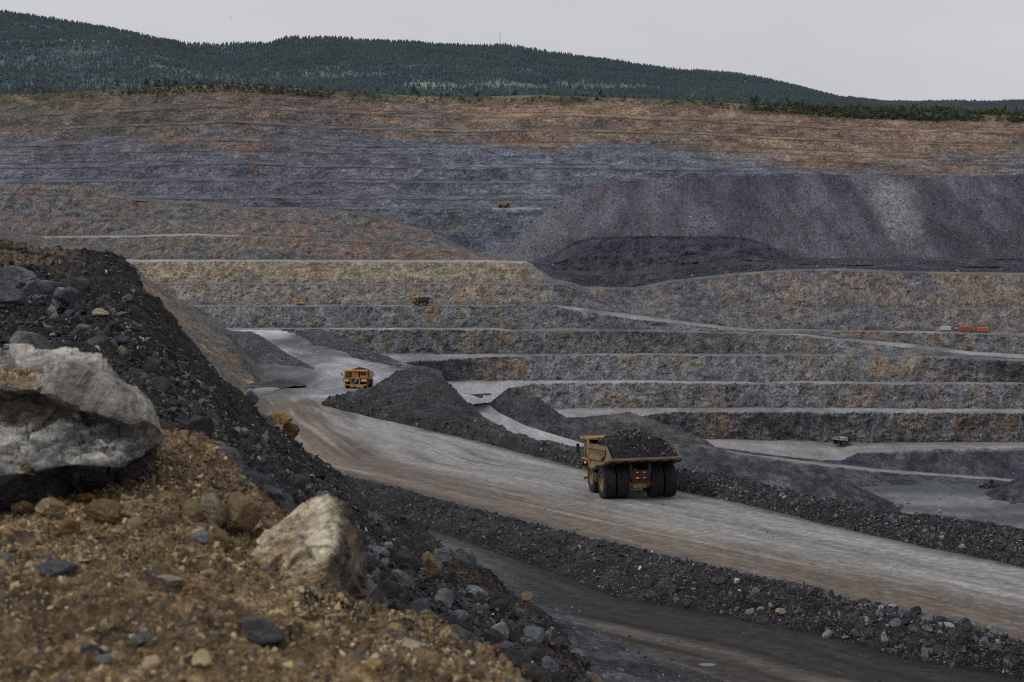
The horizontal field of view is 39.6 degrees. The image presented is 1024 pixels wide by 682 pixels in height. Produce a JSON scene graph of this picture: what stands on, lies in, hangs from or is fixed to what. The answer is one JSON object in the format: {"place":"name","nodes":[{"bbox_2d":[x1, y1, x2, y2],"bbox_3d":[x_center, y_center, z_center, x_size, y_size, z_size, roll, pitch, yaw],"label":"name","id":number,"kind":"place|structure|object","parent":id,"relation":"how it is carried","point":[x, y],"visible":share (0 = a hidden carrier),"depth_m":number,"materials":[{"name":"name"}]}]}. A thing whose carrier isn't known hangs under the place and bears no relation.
{"place":"outdoors","nodes":[
{"label":"outdoors","id":0,"kind":"place"},
{"bbox_2d":[0,230,264,391],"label":"brown side slope","id":1,"kind":"structure","parent":0,"point":[193,328],"depth_m":462.73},
{"bbox_2d":[4,232,257,384],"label":"side slope scree","id":2,"kind":"structure","parent":1,"relation":"on","point":[196,336],"depth_m":437.83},
{"bbox_2d":[0,429,531,681],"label":"ochre dirt bank","id":3,"kind":"structure","parent":0,"point":[68,624],"depth_m":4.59,"materials":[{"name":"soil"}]},
{"bbox_2d":[10,500,34,514],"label":"boulder","id":4,"kind":"object","parent":3,"relation":"on","point":[23,507],"visible":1,"depth_m":6.43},
{"bbox_2d":[34,497,63,515],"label":"boulder","id":5,"kind":"object","parent":3,"relation":"on","point":[50,506],"visible":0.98,"depth_m":6.34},
{"bbox_2d":[35,559,77,576],"bbox_3d":[-1.617,0.802,5.049,0.144,0.059,0.095,-4,8,-27],"label":"boulder","id":6,"kind":"object","parent":3,"relation":"on","point":[52,568],"visible":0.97,"depth_m":5.02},
{"bbox_2d":[57,517,80,536],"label":"boulder","id":7,"kind":"object","parent":3,"relation":"on","point":[69,526],"visible":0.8,"depth_m":5.90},
{"bbox_2d":[0,343,162,512],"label":"huge boulder","id":8,"kind":"object","parent":3,"relation":"on","point":[73,419],"visible":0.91,"depth_m":6.67,"materials":[{"name":"stone"}]},
{"bbox_2d":[0,367,39,473],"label":"boulder grit","id":9,"kind":"object","parent":8,"relation":"on","point":[7,374],"visible":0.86,"depth_m":6.83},
{"bbox_2d":[76,493,94,501],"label":"boulder","id":10,"kind":"object","parent":3,"relation":"on","point":[84,497],"visible":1,"depth_m":6.60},
{"bbox_2d":[81,643,107,655],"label":"boulder","id":11,"kind":"object","parent":3,"relation":"on","point":[91,647],"visible":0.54,"depth_m":3.87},
{"bbox_2d":[81,498,119,524],"bbox_3d":[-1.773,0.738,6.149,0.159,0.127,0.133,0,7,0],"label":"boulder","id":12,"kind":"object","parent":3,"relation":"on","point":[103,510],"visible":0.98,"depth_m":6.11,"materials":[{"name":"stone"}]},
{"bbox_2d":[94,653,112,665],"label":"boulder","id":13,"kind":"object","parent":3,"relation":"on","point":[105,659],"visible":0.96,"depth_m":3.69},
{"bbox_2d":[114,651,128,661],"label":"stone","id":14,"kind":"object","parent":3,"relation":"on","point":[120,656],"visible":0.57,"depth_m":3.77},
{"bbox_2d":[126,515,144,528],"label":"stone","id":15,"kind":"object","parent":3,"relation":"on","point":[135,522],"visible":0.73,"depth_m":6.04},
{"bbox_2d":[130,634,151,645],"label":"boulder","id":16,"kind":"object","parent":3,"relation":"on","point":[140,639],"visible":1,"depth_m":4.03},
{"bbox_2d":[138,655,160,671],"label":"stone","id":17,"kind":"object","parent":3,"relation":"on","point":[152,662],"visible":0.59,"depth_m":3.66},
{"bbox_2d":[156,574,184,586],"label":"boulder","id":18,"kind":"object","parent":3,"relation":"on","point":[171,580],"visible":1,"depth_m":4.86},
{"bbox_2d":[183,583,198,594],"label":"boulder","id":19,"kind":"object","parent":3,"relation":"on","point":[188,588],"visible":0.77,"depth_m":4.82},
{"bbox_2d":[182,498,203,522],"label":"boulder","id":20,"kind":"object","parent":3,"relation":"on","point":[192,511],"visible":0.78,"depth_m":6.24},
{"bbox_2d":[190,531,208,545],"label":"boulder","id":21,"kind":"object","parent":3,"relation":"on","point":[202,537],"visible":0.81,"depth_m":5.66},
{"bbox_2d":[192,649,211,667],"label":"stone","id":22,"kind":"object","parent":3,"relation":"on","point":[203,657],"visible":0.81,"depth_m":3.72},
{"bbox_2d":[201,492,227,527],"bbox_3d":[-1.319,0.751,6.284,0.129,0.173,0.125,2,7,19],"label":"boulder","id":23,"kind":"object","parent":3,"relation":"on","point":[213,510],"visible":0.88,"depth_m":6.23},
{"bbox_2d":[209,527,228,552],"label":"boulder","id":24,"kind":"object","parent":3,"relation":"on","point":[219,535],"visible":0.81,"depth_m":5.78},
{"bbox_2d":[221,491,261,533],"bbox_3d":[-1.214,0.779,6.323,0.193,0.229,0.184,0,7,0],"label":"boulder","id":25,"kind":"object","parent":3,"relation":"on","point":[244,512],"visible":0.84,"depth_m":6.28,"materials":[{"name":"stone"}]},
{"bbox_2d":[242,616,284,644],"bbox_3d":[-0.768,0.899,4.391,0.129,0.096,0.113,0,7,0],"label":"boulder","id":26,"kind":"object","parent":3,"relation":"on","point":[257,631],"visible":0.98,"depth_m":4.36,"materials":[{"name":"stone"}]},
{"bbox_2d":[285,576,301,586],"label":"stone","id":27,"kind":"object","parent":3,"relation":"on","point":[294,581],"visible":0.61,"depth_m":5.48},
{"bbox_2d":[250,494,370,603],"bbox_3d":[-0.857,1.026,6.063,0.510,0.754,1.035,-1,7,-8],"label":"tan boulder","id":28,"kind":"object","parent":3,"relation":"on","point":[318,539],"visible":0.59,"depth_m":5.80,"materials":[{"name":"stone"}]},
{"bbox_2d":[357,636,372,651],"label":"stone","id":29,"kind":"object","parent":3,"relation":"on","point":[366,643],"visible":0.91,"depth_m":4.61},
{"bbox_2d":[364,659,382,671],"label":"boulder","id":30,"kind":"object","parent":3,"relation":"on","point":[372,664],"visible":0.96,"depth_m":3.99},
{"bbox_2d":[402,638,420,647],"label":"stone","id":31,"kind":"object","parent":3,"relation":"on","point":[409,643],"visible":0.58,"depth_m":4.78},
{"bbox_2d":[471,668,485,681],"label":"stone","id":32,"kind":"object","parent":3,"relation":"on","point":[478,674],"visible":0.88,"depth_m":4.23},
{"bbox_2d":[229,331,305,365],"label":"rock mound","id":33,"kind":"object","parent":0,"point":[242,346],"visible":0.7,"depth_m":541.13,"materials":[{"name":"gravel"}]},
{"bbox_2d":[233,333,313,368],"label":"mound rubble","id":34,"kind":"object","parent":33,"relation":"on","point":[298,364],"visible":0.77,"depth_m":519.67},
{"bbox_2d":[245,379,304,388],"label":"gravel bank","id":35,"kind":"structure","parent":0,"point":[273,382],"depth_m":389.74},
{"bbox_2d":[0,239,591,681],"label":"rubble slope","id":36,"kind":"structure","parent":0,"point":[132,277],"depth_m":26.37,"materials":[{"name":"gravel"}]},
{"bbox_2d":[0,285,28,305],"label":"boulder","id":37,"kind":"object","parent":36,"relation":"on","point":[9,295],"visible":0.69,"depth_m":26.81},
{"bbox_2d":[0,265,37,285],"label":"boulder","id":38,"kind":"object","parent":36,"relation":"on","point":[11,275],"visible":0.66,"depth_m":31.23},
{"bbox_2d":[9,330,53,349],"bbox_3d":[-6.801,0.079,20.106,0.511,0.451,0.534,-6,9,-40],"label":"boulder","id":39,"kind":"object","parent":36,"relation":"on","point":[36,341],"visible":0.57,"depth_m":19.95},
{"bbox_2d":[21,279,52,295],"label":"boulder","id":40,"kind":"object","parent":36,"relation":"on","point":[38,287],"visible":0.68,"depth_m":29.70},
{"bbox_2d":[25,280,61,292],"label":"boulder","id":41,"kind":"object","parent":36,"relation":"on","point":[54,285],"visible":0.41,"depth_m":30.97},
{"bbox_2d":[52,286,79,306],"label":"boulder","id":42,"kind":"object","parent":36,"relation":"on","point":[67,296],"visible":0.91,"depth_m":27.01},
{"bbox_2d":[69,277,89,292],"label":"boulder","id":43,"kind":"object","parent":36,"relation":"on","point":[79,283],"visible":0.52,"depth_m":30.44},
{"bbox_2d":[92,308,108,316],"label":"boulder","id":44,"kind":"object","parent":36,"relation":"on","point":[96,312],"visible":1,"depth_m":25.14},
{"bbox_2d":[128,373,150,387],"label":"rock","id":45,"kind":"object","parent":36,"relation":"on","point":[141,382],"visible":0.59,"depth_m":16.89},
{"bbox_2d":[151,376,171,392],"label":"rock","id":46,"kind":"object","parent":36,"relation":"on","point":[162,384],"visible":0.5,"depth_m":17.25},
{"bbox_2d":[187,416,214,435],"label":"rock","id":47,"kind":"object","parent":36,"relation":"on","point":[206,425],"visible":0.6,"depth_m":14.03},
{"bbox_2d":[219,446,246,470],"bbox_3d":[-2.450,1.028,12.239,0.278,0.247,0.285,-7,10,-43],"label":"boulder","id":48,"kind":"object","parent":36,"relation":"on","point":[233,452],"visible":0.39,"depth_m":12.19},
{"bbox_2d":[241,469,263,490],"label":"rock","id":49,"kind":"object","parent":36,"relation":"on","point":[255,475],"visible":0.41,"depth_m":12.17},
{"bbox_2d":[246,390,258,405],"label":"boulder","id":50,"kind":"object","parent":36,"relation":"on","point":[252,397],"visible":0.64,"depth_m":31.97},
{"bbox_2d":[262,411,276,425],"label":"boulder","id":51,"kind":"object","parent":36,"relation":"on","point":[268,416],"visible":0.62,"depth_m":33.07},
{"bbox_2d":[263,484,284,500],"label":"rock","id":52,"kind":"object","parent":36,"relation":"on","point":[275,491],"visible":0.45,"depth_m":12.90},
{"bbox_2d":[274,411,292,424],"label":"boulder","id":53,"kind":"object","parent":36,"relation":"on","point":[282,418],"visible":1,"depth_m":32.46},
{"bbox_2d":[275,500,294,510],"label":"rock","id":54,"kind":"object","parent":36,"relation":"on","point":[287,506],"visible":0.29,"depth_m":12.45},
{"bbox_2d":[282,423,299,437],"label":"boulder","id":55,"kind":"object","parent":36,"relation":"on","point":[291,430],"visible":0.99,"depth_m":32.52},
{"bbox_2d":[0,239,590,681],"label":"slope scree","id":56,"kind":"structure","parent":36,"relation":"on","point":[306,459],"depth_m":23.57,"materials":[{"name":"gravel"}]},
{"bbox_2d":[287,474,305,490],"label":"rock","id":57,"kind":"object","parent":36,"relation":"on","point":[296,481],"visible":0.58,"depth_m":17.66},
{"bbox_2d":[0,245,593,681],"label":"slope rubble","id":58,"kind":"object","parent":36,"relation":"on","point":[152,365],"visible":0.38,"depth_m":20.85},
{"bbox_2d":[369,587,381,603],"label":"rock","id":59,"kind":"object","parent":36,"relation":"on","point":[375,595],"visible":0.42,"depth_m":9.57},
{"bbox_2d":[373,546,389,558],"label":"boulder","id":60,"kind":"object","parent":36,"relation":"on","point":[382,552],"visible":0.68,"depth_m":17.53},
{"bbox_2d":[378,579,400,599],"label":"rock","id":61,"kind":"object","parent":36,"relation":"on","point":[390,588],"visible":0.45,"depth_m":11.57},
{"bbox_2d":[391,569,413,589],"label":"boulder","id":62,"kind":"object","parent":36,"relation":"on","point":[402,576],"visible":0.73,"depth_m":15.06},
{"bbox_2d":[396,563,416,576],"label":"rock","id":63,"kind":"object","parent":36,"relation":"on","point":[403,566],"visible":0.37,"depth_m":17.34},
{"bbox_2d":[393,550,421,573],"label":"boulder","id":64,"kind":"object","parent":36,"relation":"on","point":[408,558],"visible":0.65,"depth_m":17.91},
{"bbox_2d":[409,597,430,611],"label":"rock","id":65,"kind":"object","parent":36,"relation":"on","point":[420,604],"visible":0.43,"depth_m":12.59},
{"bbox_2d":[422,551,442,576],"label":"boulder","id":66,"kind":"object","parent":36,"relation":"on","point":[432,564],"visible":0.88,"depth_m":19.49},
{"bbox_2d":[434,547,449,565],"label":"boulder","id":67,"kind":"object","parent":36,"relation":"on","point":[442,554],"visible":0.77,"depth_m":21.10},
{"bbox_2d":[434,588,453,604],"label":"rock","id":68,"kind":"object","parent":36,"relation":"on","point":[444,596],"visible":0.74,"depth_m":15.79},
{"bbox_2d":[446,615,464,628],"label":"rock","id":69,"kind":"object","parent":36,"relation":"on","point":[452,620],"visible":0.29,"depth_m":12.47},
{"bbox_2d":[455,610,466,622],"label":"rock","id":70,"kind":"object","parent":36,"relation":"on","point":[461,615],"visible":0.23,"depth_m":14.32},
{"bbox_2d":[451,548,476,570],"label":"boulder","id":71,"kind":"object","parent":36,"relation":"on","point":[465,558],"visible":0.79,"depth_m":21.90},
{"bbox_2d":[466,585,487,600],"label":"boulder","id":72,"kind":"object","parent":36,"relation":"on","point":[474,589],"visible":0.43,"depth_m":19.68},
{"bbox_2d":[481,630,499,643],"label":"rock","id":73,"kind":"object","parent":36,"relation":"on","point":[491,637],"visible":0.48,"depth_m":14.28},
{"bbox_2d":[489,599,506,616],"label":"rock","id":74,"kind":"object","parent":36,"relation":"on","point":[501,604],"visible":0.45,"depth_m":17.86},
{"bbox_2d":[486,592,510,607],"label":"rock","id":75,"kind":"object","parent":36,"relation":"on","point":[496,596],"visible":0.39,"depth_m":18.79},
{"bbox_2d":[491,621,508,638],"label":"boulder","id":76,"kind":"object","parent":36,"relation":"on","point":[502,627],"visible":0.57,"depth_m":15.34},
{"bbox_2d":[500,641,516,650],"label":"boulder","id":77,"kind":"object","parent":36,"relation":"on","point":[508,645],"visible":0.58,"depth_m":14.10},
{"bbox_2d":[520,591,533,602],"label":"boulder","id":78,"kind":"object","parent":36,"relation":"on","point":[526,596],"visible":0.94,"depth_m":22.61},
{"bbox_2d":[522,671,538,681],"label":"rock","id":79,"kind":"object","parent":36,"relation":"on","point":[531,675],"visible":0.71,"depth_m":10.29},
{"bbox_2d":[521,663,539,671],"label":"rock","id":80,"kind":"object","parent":36,"relation":"on","point":[533,667],"visible":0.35,"depth_m":12.82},
{"bbox_2d":[523,625,544,643],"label":"rock","id":81,"kind":"object","parent":36,"relation":"on","point":[535,633],"visible":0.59,"depth_m":16.66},
{"bbox_2d":[533,649,545,662],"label":"rock","id":82,"kind":"object","parent":36,"relation":"on","point":[540,654],"visible":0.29,"depth_m":15.17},
{"bbox_2d":[534,670,547,681],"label":"rock","id":83,"kind":"object","parent":36,"relation":"on","point":[543,676],"visible":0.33,"depth_m":11.77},
{"bbox_2d":[541,656,558,671],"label":"boulder","id":84,"kind":"object","parent":36,"relation":"on","point":[549,663],"visible":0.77,"depth_m":14.83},
{"bbox_2d":[550,670,567,681],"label":"rock","id":85,"kind":"object","parent":36,"relation":"on","point":[557,676],"visible":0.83,"depth_m":13.56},
{"bbox_2d":[585,671,602,681],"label":"rock","id":86,"kind":"object","parent":36,"relation":"on","point":[594,677],"visible":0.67,"depth_m":16.77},
{"bbox_2d":[301,329,437,371],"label":"broken rock mound","id":87,"kind":"object","parent":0,"point":[322,337],"visible":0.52,"depth_m":624.86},
{"bbox_2d":[300,330,442,373],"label":"mound rubble","id":88,"kind":"object","parent":87,"relation":"on","point":[385,361],"visible":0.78,"depth_m":574.67,"materials":[{"name":"gravel"}]},
{"bbox_2d":[0,13,1011,112],"bbox_3d":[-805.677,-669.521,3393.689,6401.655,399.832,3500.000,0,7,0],"label":"forested hills","id":89,"kind":"structure","parent":0,"point":[134,60],"depth_m":2362.81,"materials":[{"name":"plant"}]},
{"bbox_2d":[0,9,1023,113],"bbox_3d":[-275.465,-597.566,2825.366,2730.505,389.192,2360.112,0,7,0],"label":"forest","id":90,"kind":"object","parent":89,"relation":"on","point":[680,83],"visible":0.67,"depth_m":2491.27,"materials":[{"name":"plant"}]},
{"bbox_2d":[0,183,1023,528],"bbox_3d":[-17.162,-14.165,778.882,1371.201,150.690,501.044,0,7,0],"label":"pit benches","id":91,"kind":"object","parent":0,"point":[942,461],"visible":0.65,"depth_m":825.65,"materials":[{"name":"stone"}]},
{"bbox_2d":[412,296,430,304],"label":"haul truck","id":92,"kind":"object","parent":91,"relation":"on","point":[418,300],"visible":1,"depth_m":829.79,"materials":[{"name":"metal"}]},
{"bbox_2d":[4,194,1023,441],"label":"bench debris","id":93,"kind":"object","parent":91,"relation":"on","point":[646,314],"visible":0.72,"depth_m":827.41,"materials":[{"name":"stone"}]},
{"bbox_2d":[534,330,834,353],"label":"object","id":94,"kind":"structure","parent":91,"relation":"on","point":[685,342],"depth_m":805.20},
{"bbox_2d":[527,235,1023,286],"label":"spoil bank rubble","id":95,"kind":"object","parent":91,"relation":"on","point":[744,267],"visible":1,"depth_m":909.08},
{"bbox_2d":[832,434,851,444],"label":"haul truck","id":96,"kind":"object","parent":91,"relation":"on","point":[842,439],"visible":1,"depth_m":744.35,"materials":[{"name":"metal"}]},
{"bbox_2d":[801,473,910,510],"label":"rubble stockpile","id":97,"kind":"object","parent":91,"relation":"on","point":[829,486],"visible":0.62,"depth_m":638.19,"materials":[{"name":"gravel"}]},
{"bbox_2d":[978,479,1000,488],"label":"wheel loader","id":98,"kind":"object","parent":91,"relation":"on","point":[992,484],"visible":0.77,"depth_m":680.32,"materials":[{"name":"metal"}]},
{"bbox_2d":[985,477,1023,503],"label":"rubble stockpile","id":99,"kind":"object","parent":91,"relation":"on","point":[1012,492],"visible":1,"depth_m":659.27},
{"bbox_2d":[0,84,1023,252],"bbox_3d":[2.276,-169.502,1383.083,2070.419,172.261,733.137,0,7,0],"label":"pit wall","id":100,"kind":"structure","parent":0,"point":[455,170],"depth_m":1319.88,"materials":[{"name":"stone"}]},
{"bbox_2d":[20,81,1023,122],"bbox_3d":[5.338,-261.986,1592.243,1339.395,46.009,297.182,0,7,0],"label":"rim shrubs","id":101,"kind":"object","parent":100,"relation":"on","point":[870,112],"visible":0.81,"depth_m":1468.89,"materials":[{"name":"green plant"}]},
{"bbox_2d":[0,0,1023,100],"label":"sky","id":102,"kind":"structure","parent":0,"point":[885,50],"materials":[{"name":"grey"}]},
{"bbox_2d":[460,393,583,446],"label":"pit access ramp","id":103,"kind":"structure","parent":0,"point":[493,414],"depth_m":702.84,"materials":[{"name":"gravel"}]},
{"bbox_2d":[491,395,717,448],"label":"tipped rock slope","id":104,"kind":"structure","parent":0,"point":[612,423],"depth_m":709.79,"materials":[{"name":"gravel"}]},
{"bbox_2d":[489,404,609,441],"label":"mound rubble","id":105,"kind":"object","parent":104,"relation":"on","point":[550,422],"visible":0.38,"depth_m":707.82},
{"bbox_2d":[228,330,1023,681],"bbox_3d":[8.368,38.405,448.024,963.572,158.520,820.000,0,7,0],"label":"haul road","id":106,"kind":"structure","parent":0,"point":[420,460],"depth_m":85.46,"materials":[{"name":"gravel"}]},
{"bbox_2d":[341,370,373,387],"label":"haul truck","id":107,"kind":"object","parent":106,"relation":"on","point":[356,378],"visible":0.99,"depth_m":384.32,"materials":[{"name":"metal"}]},
{"bbox_2d":[480,560,724,681],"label":"gravel apron","id":108,"kind":"object","parent":106,"relation":"on","point":[627,649],"visible":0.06,"depth_m":60.57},
{"bbox_2d":[576,435,681,498],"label":"haul truck","id":109,"kind":"object","parent":106,"relation":"on","point":[608,477],"visible":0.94,"depth_m":118.02,"materials":[{"name":"metal"}]},
{"bbox_2d":[597,426,677,458],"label":"ore load","id":110,"kind":"object","parent":109,"relation":"in","point":[629,442],"visible":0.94,"depth_m":117.18},
{"bbox_2d":[268,408,1023,633],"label":"haul road stones","id":111,"kind":"object","parent":106,"relation":"on","point":[753,538],"visible":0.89,"depth_m":92.03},
{"bbox_2d":[326,365,1023,566],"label":"roadside berm","id":112,"kind":"structure","parent":106,"relation":"on","point":[444,395],"depth_m":212.56,"materials":[{"name":"gravel"}]},
{"bbox_2d":[322,366,1023,566],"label":"roadside berm rubble","id":113,"kind":"object","parent":112,"relation":"on","point":[938,520],"visible":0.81,"depth_m":105.84,"materials":[{"name":"gravel"}]},
{"bbox_2d":[343,474,1023,677],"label":"median berm rubble","id":114,"kind":"object","parent":106,"relation":"on","point":[974,634],"visible":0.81,"depth_m":72.25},
{"bbox_2d":[452,542,974,681],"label":"stray stones","id":115,"kind":"object","parent":106,"relation":"on","point":[731,642],"visible":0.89,"depth_m":63.58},
{"bbox_2d":[663,439,827,498],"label":"rock bank","id":116,"kind":"object","parent":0,"point":[710,458],"visible":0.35,"depth_m":655.16,"materials":[{"name":"stone"}]},
{"bbox_2d":[674,462,828,498],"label":"mound rubble","id":117,"kind":"object","parent":116,"relation":"on","point":[701,469],"visible":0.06,"depth_m":636.92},
{"bbox_2d":[480,173,1023,260],"bbox_3d":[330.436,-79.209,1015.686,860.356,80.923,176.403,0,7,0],"label":"waste rock dump","id":118,"kind":"object","parent":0,"point":[847,227],"visible":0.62,"depth_m":1018.73,"materials":[{"name":"gravel"}]},
{"bbox_2d":[489,174,1023,256],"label":"dump boulders","id":119,"kind":"object","parent":118,"relation":"on","point":[981,199],"visible":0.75,"depth_m":1020.44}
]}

